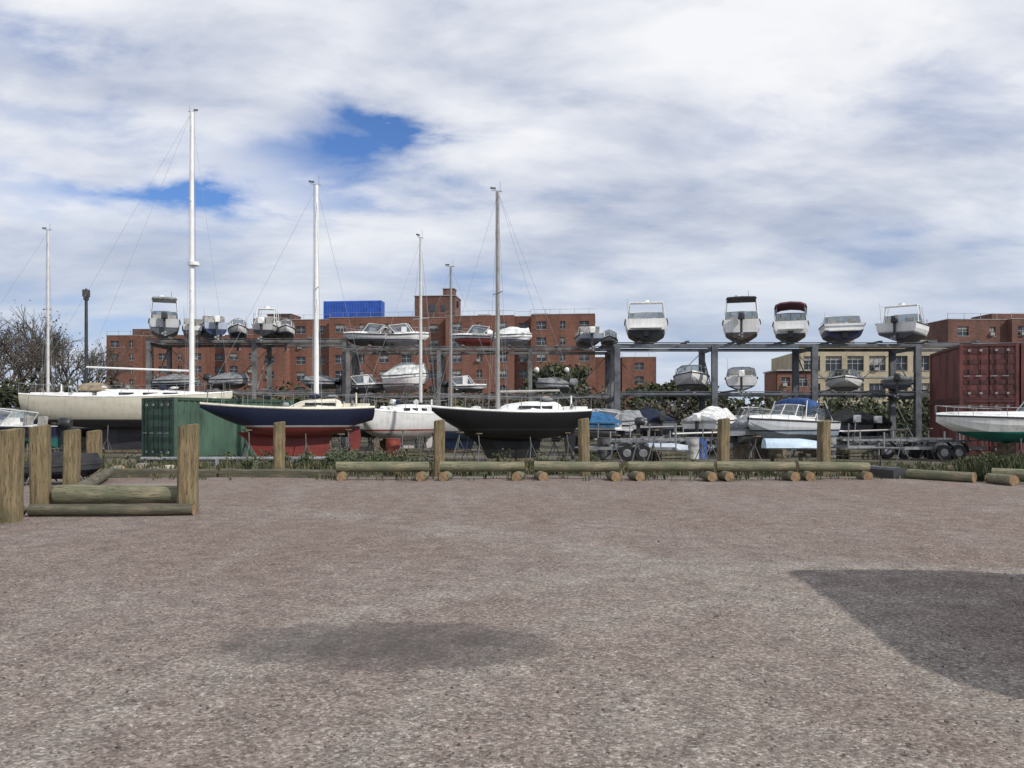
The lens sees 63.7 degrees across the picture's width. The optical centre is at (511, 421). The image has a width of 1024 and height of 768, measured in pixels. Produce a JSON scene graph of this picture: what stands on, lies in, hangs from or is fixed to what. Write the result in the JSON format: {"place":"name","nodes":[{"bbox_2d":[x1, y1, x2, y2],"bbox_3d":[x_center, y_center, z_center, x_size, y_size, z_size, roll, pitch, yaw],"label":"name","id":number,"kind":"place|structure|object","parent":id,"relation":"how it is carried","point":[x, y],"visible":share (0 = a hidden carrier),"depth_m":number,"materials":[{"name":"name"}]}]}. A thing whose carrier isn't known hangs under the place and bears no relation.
{"place":"outdoors","nodes":[
{"label":"outdoors","id":0,"kind":"place"},
{"bbox_2d":[106,328,252,398],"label":"brick apartment building","id":1,"kind":"structure","parent":0,"point":[211,361],"depth_m":171.78,"materials":[{"name":"red brick"}]},
{"bbox_2d":[253,286,594,408],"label":"brick apartment building","id":2,"kind":"structure","parent":0,"point":[293,364],"depth_m":145.54,"materials":[{"name":"red brick"}]},
{"bbox_2d":[323,300,384,318],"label":"shipping container","id":3,"kind":"object","parent":2,"relation":"on","point":[376,308],"visible":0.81,"depth_m":148.79,"materials":[{"name":"metal"}]},
{"bbox_2d":[0,438,1023,767],"bbox_3d":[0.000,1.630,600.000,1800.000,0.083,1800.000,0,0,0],"label":"gravel ground","id":4,"kind":"structure","parent":0,"point":[324,616],"depth_m":6.59,"materials":[{"name":"gravel"}]},
{"bbox_2d":[0,428,24,522],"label":"timber post","id":5,"kind":"object","parent":4,"relation":"on","point":[12,441],"visible":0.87,"depth_m":13.45,"materials":[{"name":"wood"}]},
{"bbox_2d":[1,227,54,425],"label":"sailboat","id":6,"kind":"object","parent":4,"relation":"on","point":[48,351],"visible":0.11,"depth_m":46.90,"materials":[{"name":"paint"}]},
{"bbox_2d":[0,320,57,386],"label":"autumn tree","id":7,"kind":"object","parent":4,"relation":"on","point":[30,359],"visible":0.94,"depth_m":64.14,"materials":[{"name":"brown plant"}]},
{"bbox_2d":[0,312,69,406],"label":"autumn tree","id":8,"kind":"object","parent":4,"relation":"on","point":[12,359],"visible":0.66,"depth_m":67.07,"materials":[{"name":"brown plant"}]},
{"bbox_2d":[0,398,72,455],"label":"power boat","id":9,"kind":"object","parent":4,"relation":"on","point":[11,418],"visible":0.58,"depth_m":33.91,"materials":[{"name":"paint"}]},
{"bbox_2d":[28,425,51,503],"bbox_3d":[-8.515,0.981,14.899,0.312,1.838,0.315,-1,0,-11],"label":"timber post","id":10,"kind":"object","parent":4,"relation":"on","point":[40,457],"visible":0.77,"depth_m":14.76,"materials":[{"name":"wood"}]},
{"bbox_2d":[0,314,83,404],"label":"autumn tree","id":11,"kind":"object","parent":4,"relation":"on","point":[18,334],"visible":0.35,"depth_m":72.14,"materials":[{"name":"brown plant"}]},
{"bbox_2d":[0,299,100,389],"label":"autumn tree","id":12,"kind":"object","parent":4,"relation":"on","point":[54,343],"visible":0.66,"depth_m":70.26,"materials":[{"name":"brown plant"}]},
{"bbox_2d":[0,307,121,390],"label":"autumn tree","id":13,"kind":"object","parent":4,"relation":"on","point":[31,350],"visible":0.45,"depth_m":71.17,"materials":[{"name":"brown plant"}]},
{"bbox_2d":[24,451,104,484],"bbox_3d":[-12.011,1.193,21.657,2.375,0.835,1.350,0,0,-15],"label":"covered tender","id":14,"kind":"object","parent":4,"relation":"on","point":[91,463],"visible":0.33,"depth_m":21.50,"materials":[{"name":"paint"}]},
{"bbox_2d":[62,429,80,484],"bbox_3d":[-10.464,1.040,19.601,0.330,1.719,0.333,1,0,-6],"label":"timber post","id":15,"kind":"object","parent":4,"relation":"on","point":[71,457],"visible":0.75,"depth_m":19.45,"materials":[{"name":"wood"}]},
{"bbox_2d":[19,334,131,391],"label":"autumn tree","id":16,"kind":"object","parent":4,"relation":"on","point":[62,380],"visible":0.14,"depth_m":82.49,"materials":[{"name":"brown plant"}]},
{"bbox_2d":[52,468,112,503],"bbox_3d":[-9.953,1.472,19.400,0.293,0.290,8.990,0,0,-21],"label":"barrier log","id":17,"kind":"object","parent":4,"relation":"on","point":[98,478],"visible":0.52,"depth_m":20.31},
{"bbox_2d":[82,288,89,391],"bbox_3d":[-26.844,-3.383,52.000,0.420,9.966,0.500,0,0,-23],"label":"street lamp","id":18,"kind":"object","parent":4,"relation":"on","point":[85,293],"visible":0.6,"depth_m":51.92,"materials":[{"name":"metal"}]},
{"bbox_2d":[42,339,140,393],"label":"autumn tree","id":19,"kind":"object","parent":4,"relation":"on","point":[98,379],"visible":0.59,"depth_m":74.03,"materials":[{"name":"brown plant"}]},
{"bbox_2d":[86,430,101,477],"bbox_3d":[-11.654,1.070,23.000,0.354,1.660,0.354,0,0,-6],"label":"timber post","id":20,"kind":"object","parent":4,"relation":"on","point":[93,441],"visible":0.49,"depth_m":22.84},
{"bbox_2d":[27,504,194,515],"bbox_3d":[-6.918,1.534,14.277,2.765,0.208,0.209,0,0,-3],"label":"barrier log","id":21,"kind":"object","parent":4,"relation":"on","point":[99,509],"visible":1,"depth_m":14.20,"materials":[{"name":"wood"}]},
{"bbox_2d":[52,485,176,503],"bbox_3d":[-7.085,1.325,14.900,2.354,0.352,0.356,0,0,5],"label":"barrier log","id":22,"kind":"object","parent":21,"relation":"on","point":[111,494],"visible":0.86,"depth_m":14.77,"materials":[{"name":"wood"}]},
{"bbox_2d":[18,109,232,452],"bbox_3d":[-19.670,-7.447,42.614,10.116,18.114,3.239,0,0,-7],"label":"sailboat","id":23,"kind":"object","parent":4,"relation":"on","point":[114,415],"visible":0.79,"depth_m":41.70,"materials":[{"name":"paint"}]},
{"bbox_2d":[109,468,218,477],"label":"timber kerb","id":24,"kind":"structure","parent":4,"relation":"on","point":[143,473],"depth_m":24.03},
{"bbox_2d":[177,424,199,512],"bbox_3d":[-5.775,0.970,14.703,0.353,1.860,0.353,1,0,-14],"label":"timber post","id":25,"kind":"object","parent":4,"relation":"on","point":[188,444],"visible":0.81,"depth_m":14.55,"materials":[{"name":"wood"}]},
{"bbox_2d":[142,397,292,456],"bbox_3d":[-13.133,0.302,37.156,2.470,2.595,6.120,0,0,36],"label":"shipping container","id":26,"kind":"object","parent":4,"relation":"on","point":[164,419],"visible":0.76,"depth_m":35.14,"materials":[{"name":"metal"}]},
{"bbox_2d":[140,457,324,466],"bbox_3d":[-9.636,1.432,28.619,6.465,0.397,0.292,0,0,-2],"label":"pipe rail","id":27,"kind":"object","parent":4,"relation":"on","point":[216,459],"visible":0.39,"depth_m":28.57,"materials":[{"name":"metal"}]},
{"bbox_2d":[145,337,356,447],"bbox_3d":[-16.073,-1.754,51.500,12.308,6.708,3.500,0,0,0],"label":"boat storage rack","id":28,"kind":"object","parent":4,"relation":"on","point":[268,344],"visible":0.46,"depth_m":49.92,"materials":[{"name":"metal"}]},
{"bbox_2d":[148,291,180,339],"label":"power boat","id":29,"kind":"object","parent":28,"relation":"on","point":[164,324],"visible":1,"depth_m":50.00,"materials":[{"name":"paint"}]},
{"bbox_2d":[152,374,197,389],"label":"power boat","id":30,"kind":"object","parent":28,"relation":"on","point":[175,379],"visible":0.73,"depth_m":50.14,"materials":[{"name":"paint"}]},
{"bbox_2d":[200,315,228,339],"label":"power boat","id":31,"kind":"object","parent":28,"relation":"on","point":[212,325],"visible":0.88,"depth_m":49.83,"materials":[{"name":"paint"}]},
{"bbox_2d":[203,372,249,389],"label":"power boat","id":32,"kind":"object","parent":28,"relation":"on","point":[235,380],"visible":0.92,"depth_m":50.35,"materials":[{"name":"paint"}]},
{"bbox_2d":[228,318,248,350],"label":"power boat","id":33,"kind":"object","parent":28,"relation":"on","point":[236,326],"visible":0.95,"depth_m":51.38,"materials":[{"name":"paint"}]},
{"bbox_2d":[251,306,279,340],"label":"power boat","id":34,"kind":"object","parent":28,"relation":"on","point":[266,327],"visible":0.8,"depth_m":50.12,"materials":[{"name":"paint"}]},
{"bbox_2d":[277,317,295,351],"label":"power boat","id":35,"kind":"object","parent":28,"relation":"on","point":[286,329],"visible":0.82,"depth_m":51.01,"materials":[{"name":"paint"}]},
{"bbox_2d":[302,376,341,397],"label":"power boat","id":36,"kind":"object","parent":28,"relation":"on","point":[327,382],"visible":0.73,"depth_m":50.48,"materials":[{"name":"paint"}]},
{"bbox_2d":[273,421,284,468],"bbox_3d":[-7.060,0.950,25.001,0.352,1.900,0.352,1,0,-17],"label":"timber post","id":37,"kind":"object","parent":4,"relation":"on","point":[279,443],"visible":0.8,"depth_m":24.84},
{"bbox_2d":[220,469,338,477],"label":"timber kerb","id":38,"kind":"structure","parent":4,"relation":"on","point":[286,473],"depth_m":23.82,"materials":[{"name":"wood"}]},
{"bbox_2d":[200,180,374,461],"bbox_3d":[-8.928,-4.183,33.003,6.682,11.585,2.340,0,0,-25],"label":"sailboat","id":39,"kind":"object","parent":4,"relation":"on","point":[315,423],"visible":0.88,"depth_m":32.83,"materials":[{"name":"paint"}]},
{"bbox_2d":[337,471,348,480],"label":"log support block","id":40,"kind":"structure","parent":4,"relation":"on","point":[342,476],"depth_m":22.43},
{"bbox_2d":[336,462,428,471],"bbox_3d":[-3.587,1.267,22.909,2.551,0.300,0.306,0,0,-2],"label":"barrier log","id":41,"kind":"object","parent":40,"relation":"on","point":[381,466],"visible":0.99,"depth_m":22.79,"materials":[{"name":"wood"}]},
{"bbox_2d":[328,423,382,450],"bbox_3d":[-8.245,0.364,44.413,6.003,2.493,2.080,0,0,-10],"label":"stand","id":42,"kind":"object","parent":4,"relation":"on","point":[364,433],"visible":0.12,"depth_m":43.90,"materials":[{"name":"metal"}]},
{"bbox_2d":[360,234,446,456],"bbox_3d":[-5.069,-3.672,37.340,2.140,10.563,5.224,0,0,34],"label":"sailboat","id":43,"kind":"object","parent":4,"relation":"on","point":[416,419],"visible":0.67,"depth_m":36.96,"materials":[{"name":"paint"}]},
{"bbox_2d":[433,419,444,476],"bbox_3d":[-2.157,0.920,24.400,0.335,1.959,0.334,1,0,-6],"label":"timber post","id":44,"kind":"object","parent":4,"relation":"on","point":[439,440],"visible":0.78,"depth_m":24.24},
{"bbox_2d":[439,471,453,480],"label":"log support block","id":45,"kind":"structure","parent":4,"relation":"on","point":[446,475],"depth_m":22.48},
{"bbox_2d":[440,461,523,471],"bbox_3d":[-0.829,1.269,23.051,2.349,0.299,0.303,0,0,0],"label":"barrier log","id":46,"kind":"object","parent":45,"relation":"on","point":[474,466],"visible":1,"depth_m":22.93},
{"bbox_2d":[397,264,503,451],"bbox_3d":[-3.221,-3.481,43.716,6.216,10.181,2.240,0,0,4],"label":"sailboat","id":47,"kind":"object","parent":4,"relation":"on","point":[451,438],"visible":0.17,"depth_m":43.60,"materials":[{"name":"paint"}]},
{"bbox_2d":[0,371,929,442],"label":"distant treeline","id":48,"kind":"object","parent":4,"relation":"on","point":[9,399],"visible":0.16,"depth_m":62.38,"materials":[{"name":"green plant"}]},
{"bbox_2d":[344,345,613,447],"bbox_3d":[-1.901,-1.494,51.000,16.269,6.188,3.500,0,0,0],"label":"boat storage rack","id":49,"kind":"object","parent":4,"relation":"on","point":[440,354],"visible":0.61,"depth_m":49.42,"materials":[{"name":"metal"}]},
{"bbox_2d":[350,374,382,393],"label":"power boat","id":50,"kind":"object","parent":49,"relation":"on","point":[358,385],"visible":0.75,"depth_m":50.27,"materials":[{"name":"paint"}]},
{"bbox_2d":[343,322,397,353],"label":"power boat","id":51,"kind":"object","parent":49,"relation":"on","point":[372,334],"visible":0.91,"depth_m":49.65,"materials":[{"name":"paint"}]},
{"bbox_2d":[375,362,428,392],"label":"power boat","id":52,"kind":"object","parent":49,"relation":"on","point":[396,378],"visible":0.94,"depth_m":49.63,"materials":[{"name":"paint"}]},
{"bbox_2d":[378,323,428,353],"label":"power boat","id":53,"kind":"object","parent":49,"relation":"on","point":[400,334],"visible":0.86,"depth_m":50.00,"materials":[{"name":"paint"}]},
{"bbox_2d":[441,375,486,402],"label":"power boat","id":54,"kind":"object","parent":49,"relation":"on","point":[464,384],"visible":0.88,"depth_m":49.93,"materials":[{"name":"paint"}]},
{"bbox_2d":[452,319,501,352],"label":"power boat","id":55,"kind":"object","parent":49,"relation":"on","point":[470,337],"visible":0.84,"depth_m":49.89,"materials":[{"name":"paint"}]},
{"bbox_2d":[485,327,531,351],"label":"power boat","id":56,"kind":"object","parent":49,"relation":"on","point":[515,336],"visible":0.82,"depth_m":50.10,"materials":[{"name":"paint"}]},
{"bbox_2d":[535,377,577,401],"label":"power boat","id":57,"kind":"object","parent":49,"relation":"on","point":[550,383],"visible":0.89,"depth_m":50.08,"materials":[{"name":"paint"}]},
{"bbox_2d":[574,326,602,350],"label":"power boat","id":58,"kind":"object","parent":49,"relation":"on","point":[589,336],"visible":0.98,"depth_m":49.20,"materials":[{"name":"paint"}]},
{"bbox_2d":[431,187,591,462],"bbox_3d":[-0.041,-3.912,32.703,6.573,11.044,2.240,0,0,-23],"label":"sailboat","id":59,"kind":"object","parent":4,"relation":"on","point":[521,429],"visible":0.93,"depth_m":32.35,"materials":[{"name":"paint"}]},
{"bbox_2d":[24,451,1023,481],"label":"weeds","id":60,"kind":"object","parent":4,"relation":"on","point":[982,469],"visible":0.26,"depth_m":24.80,"materials":[{"name":"plant"}]},
{"bbox_2d":[534,471,547,480],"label":"log support block","id":61,"kind":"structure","parent":4,"relation":"on","point":[541,475],"depth_m":22.44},
{"bbox_2d":[534,461,618,471],"bbox_3d":[1.794,1.272,23.074,2.350,0.303,0.312,0,0,2],"label":"barrier log","id":62,"kind":"object","parent":61,"relation":"on","point":[553,466],"visible":0.98,"depth_m":22.95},
{"bbox_2d":[524,361,592,393],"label":"leafy tree","id":63,"kind":"object","parent":4,"relation":"on","point":[579,373],"visible":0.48,"depth_m":78.15,"materials":[{"name":"green plant"}]},
{"bbox_2d":[118,446,1023,469],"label":"shrubs","id":64,"kind":"object","parent":4,"relation":"on","point":[305,458],"visible":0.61,"depth_m":27.60,"materials":[{"name":"plant"}]},
{"bbox_2d":[578,418,589,475],"bbox_3d":[2.131,0.901,24.398,0.302,1.997,0.303,-1,0,-11],"label":"timber post","id":65,"kind":"object","parent":4,"relation":"on","point":[583,441],"visible":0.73,"depth_m":24.26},
{"bbox_2d":[549,408,646,452],"bbox_3d":[4.539,0.469,42.732,5.522,2.284,2.100,0,0,-20],"label":"power boat","id":66,"kind":"object","parent":4,"relation":"on","point":[629,416],"visible":0.2,"depth_m":42.63,"materials":[{"name":"paint"}]},
{"bbox_2d":[575,410,644,452],"bbox_3d":[4.416,0.503,40.709,4.233,2.216,1.782,0,0,8],"label":"power boat","id":67,"kind":"object","parent":4,"relation":"on","point":[639,421],"visible":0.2,"depth_m":40.22,"materials":[{"name":"paint"}]},
{"bbox_2d":[571,424,677,460],"bbox_3d":[4.485,0.849,34.056,4.610,1.502,2.200,0,0,10],"label":"boat trailer","id":68,"kind":"object","parent":4,"relation":"on","point":[626,451],"visible":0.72,"depth_m":32.99,"materials":[{"name":"metal"}]},
{"bbox_2d":[590,423,670,452],"bbox_3d":[5.672,0.849,37.828,4.810,1.502,2.200,0,0,-20],"label":"boat trailer","id":69,"kind":"object","parent":4,"relation":"on","point":[623,444],"visible":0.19,"depth_m":37.24,"materials":[{"name":"metal"}]},
{"bbox_2d":[575,412,632,436],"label":"power boat","id":70,"kind":"object","parent":69,"relation":"on","point":[609,423],"visible":0.48,"depth_m":37.90,"materials":[{"name":"fabric"}]},
{"bbox_2d":[627,471,644,480],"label":"log support block","id":71,"kind":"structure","parent":4,"relation":"on","point":[636,475],"depth_m":22.51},
{"bbox_2d":[628,461,713,471],"bbox_3d":[4.434,1.263,23.071,2.353,0.285,0.291,0,0,3],"label":"barrier log","id":72,"kind":"object","parent":71,"relation":"on","point":[642,466],"visible":1,"depth_m":22.96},
{"bbox_2d":[632,407,675,435],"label":"power boat","id":73,"kind":"object","parent":4,"relation":"on","point":[654,417],"visible":0.34,"depth_m":45.03,"materials":[{"name":"fabric"}]},
{"bbox_2d":[650,451,688,461],"bbox_3d":[6.297,1.399,33.000,1.200,0.392,1.000,0,0,-17],"label":"wooden pallet","id":74,"kind":"object","parent":4,"relation":"on","point":[669,456],"visible":0.93,"depth_m":32.60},
{"bbox_2d":[680,406,737,441],"bbox_3d":[10.529,0.406,43.155,2.100,2.409,6.218,0,0,30],"label":"power boat","id":75,"kind":"object","parent":4,"relation":"on","point":[709,416],"visible":0.44,"depth_m":41.18,"materials":[{"name":"fabric"}]},
{"bbox_2d":[717,418,729,460],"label":"timber post","id":76,"kind":"object","parent":4,"relation":"on","point":[723,435],"visible":0.7,"depth_m":24.25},
{"bbox_2d":[715,471,733,481],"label":"log support block","id":77,"kind":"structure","parent":4,"relation":"on","point":[725,475],"depth_m":22.55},
{"bbox_2d":[715,461,795,471],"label":"barrier log","id":78,"kind":"object","parent":77,"relation":"on","point":[743,466],"visible":0.98,"depth_m":22.91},
{"bbox_2d":[729,413,768,457],"bbox_3d":[10.612,0.616,36.627,2.975,1.990,1.566,0,0,-28],"label":"power boat","id":79,"kind":"object","parent":4,"relation":"on","point":[741,435],"visible":0.52,"depth_m":36.11,"materials":[{"name":"paint"}]},
{"bbox_2d":[761,438,816,461],"bbox_3d":[10.928,1.235,32.123,2.200,1.130,1.210,0,0,4],"label":"upturned dinghy","id":80,"kind":"object","parent":4,"relation":"on","point":[782,443],"visible":0.86,"depth_m":31.74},
{"bbox_2d":[747,397,843,458],"bbox_3d":[12.317,0.277,36.489,5.716,2.668,2.280,0,0,-35],"label":"power boat","id":81,"kind":"object","parent":4,"relation":"on","point":[799,418],"visible":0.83,"depth_m":35.68,"materials":[{"name":"paint"}]},
{"bbox_2d":[799,471,815,480],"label":"log support block","id":82,"kind":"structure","parent":4,"relation":"on","point":[807,476],"depth_m":22.50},
{"bbox_2d":[796,461,869,471],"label":"barrier log","id":83,"kind":"object","parent":82,"relation":"on","point":[802,466],"visible":1,"depth_m":22.95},
{"bbox_2d":[606,341,1023,442],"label":"boat storage rack","id":84,"kind":"object","parent":4,"relation":"on","point":[916,394],"visible":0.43,"depth_m":48.01,"materials":[{"name":"metal"}]},
{"bbox_2d":[624,300,667,343],"bbox_3d":[8.282,-5.977,50.977,2.664,2.573,7.788,0,0,9],"label":"power boat","id":85,"kind":"object","parent":84,"relation":"on","point":[646,326],"visible":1,"depth_m":47.83,"materials":[{"name":"paint"}]},
{"bbox_2d":[673,365,709,392],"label":"power boat","id":86,"kind":"object","parent":84,"relation":"on","point":[691,377],"visible":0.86,"depth_m":49.03,"materials":[{"name":"paint"}]},
{"bbox_2d":[724,365,757,394],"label":"power boat","id":87,"kind":"object","parent":84,"relation":"on","point":[741,379],"visible":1,"depth_m":47.83,"materials":[{"name":"paint"}]},
{"bbox_2d":[722,290,760,343],"bbox_3d":[13.955,-6.220,50.203,2.284,3.059,6.433,0,0,15],"label":"power boat","id":88,"kind":"object","parent":84,"relation":"on","point":[741,326],"visible":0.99,"depth_m":47.94,"materials":[{"name":"paint"}]},
{"bbox_2d":[772,301,808,343],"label":"power boat","id":89,"kind":"object","parent":84,"relation":"on","point":[790,327],"visible":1,"depth_m":48.40,"materials":[{"name":"paint"}]},
{"bbox_2d":[818,315,865,343],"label":"power boat","id":90,"kind":"object","parent":84,"relation":"on","point":[847,328],"visible":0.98,"depth_m":47.96,"materials":[{"name":"paint"}]},
{"bbox_2d":[825,369,863,399],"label":"power boat","id":91,"kind":"object","parent":84,"relation":"on","point":[844,380],"visible":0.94,"depth_m":49.17,"materials":[{"name":"paint"}]},
{"bbox_2d":[880,373,913,398],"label":"power boat","id":92,"kind":"object","parent":84,"relation":"on","point":[896,382],"visible":0.98,"depth_m":47.67,"materials":[{"name":"paint"}]},
{"bbox_2d":[875,303,929,343],"bbox_3d":[23.731,-5.797,49.793,2.512,2.405,6.433,0,0,36],"label":"power boat","id":93,"kind":"object","parent":84,"relation":"on","point":[913,327],"visible":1,"depth_m":48.09,"materials":[{"name":"paint"}]},
{"bbox_2d":[817,420,830,475],"bbox_3d":[9.297,0.931,24.602,0.325,1.939,0.323,1,0,-11],"label":"timber post","id":94,"kind":"object","parent":4,"relation":"on","point":[823,440],"visible":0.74,"depth_m":24.46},
{"bbox_2d":[826,409,873,441],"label":"power boat","id":95,"kind":"object","parent":4,"relation":"on","point":[846,417],"visible":0.45,"depth_m":44.07,"materials":[{"name":"paint"}]},
{"bbox_2d":[836,449,875,458],"bbox_3d":[14.576,1.399,35.000,1.200,0.392,1.000,0,0,-11],"label":"wooden pallet","id":96,"kind":"object","parent":4,"relation":"on","point":[859,454],"visible":1,"depth_m":34.59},
{"bbox_2d":[839,411,892,438],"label":"power boat","id":97,"kind":"object","parent":4,"relation":"on","point":[879,422],"visible":0.2,"depth_m":44.99,"materials":[{"name":"fabric"}]},
{"bbox_2d":[869,465,907,478],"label":"concrete block","id":98,"kind":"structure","parent":4,"relation":"on","point":[887,472],"depth_m":23.20,"materials":[{"name":"concrete"}]},
{"bbox_2d":[831,424,950,458],"bbox_3d":[16.939,0.849,36.177,6.006,1.502,2.200,0,0,-10],"label":"boat trailer","id":99,"kind":"object","parent":4,"relation":"on","point":[886,453],"visible":0.55,"depth_m":35.11,"materials":[{"name":"metal"}]},
{"bbox_2d":[871,432,984,460],"bbox_3d":[17.166,0.849,34.476,4.511,1.502,2.200,0,0,-5],"label":"boat trailer","id":100,"kind":"object","parent":4,"relation":"on","point":[945,452],"visible":0.91,"depth_m":33.71,"materials":[{"name":"metal"}]},
{"bbox_2d":[905,469,976,481],"bbox_3d":[11.501,1.476,22.500,0.293,0.290,2.171,0,0,-34],"label":"barrier log","id":101,"kind":"object","parent":4,"relation":"on","point":[942,475],"visible":0.81,"depth_m":22.22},
{"bbox_2d":[897,313,1023,343],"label":"brick apartment building","id":102,"kind":"structure","parent":4,"relation":"on","point":[994,327],"depth_m":120.38,"materials":[{"name":"red brick"}]},
{"bbox_2d":[930,343,1018,455],"bbox_3d":[22.870,-0.998,41.096,2.470,5.195,6.120,0,0,15],"label":"shipping container","id":103,"kind":"object","parent":4,"relation":"on","point":[985,375],"visible":0.79,"depth_m":38.37,"materials":[{"name":"metal"}]},
{"bbox_2d":[935,402,1023,457],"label":"power boat","id":104,"kind":"object","parent":4,"relation":"on","point":[1005,429],"visible":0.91,"depth_m":32.70,"materials":[{"name":"paint"}]},
{"bbox_2d":[1018,343,1023,455],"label":"shipping container","id":105,"kind":"object","parent":4,"relation":"on","point":[1021,373],"visible":0.13,"depth_m":37.83,"materials":[{"name":"metal"}]},
{"bbox_2d":[0,0,1023,409],"label":"sky","id":106,"kind":"structure","parent":0,"point":[833,157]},
{"bbox_2d":[595,352,655,409],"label":"brick apartment building","id":107,"kind":"structure","parent":0,"point":[641,369],"depth_m":157.47,"materials":[{"name":"red brick"}]},
{"bbox_2d":[763,369,810,406],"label":"brick building","id":108,"kind":"structure","parent":0,"point":[777,379],"depth_m":116.20,"materials":[{"name":"red brick"}]},
{"bbox_2d":[771,340,991,409],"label":"tan industrial building","id":109,"kind":"structure","parent":0,"point":[864,363],"depth_m":117.69,"materials":[{"name":"brick"}]},
{"bbox_2d":[984,473,1018,485],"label":"log","id":110,"kind":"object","parent":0,"point":[1004,479],"depth_m":21.09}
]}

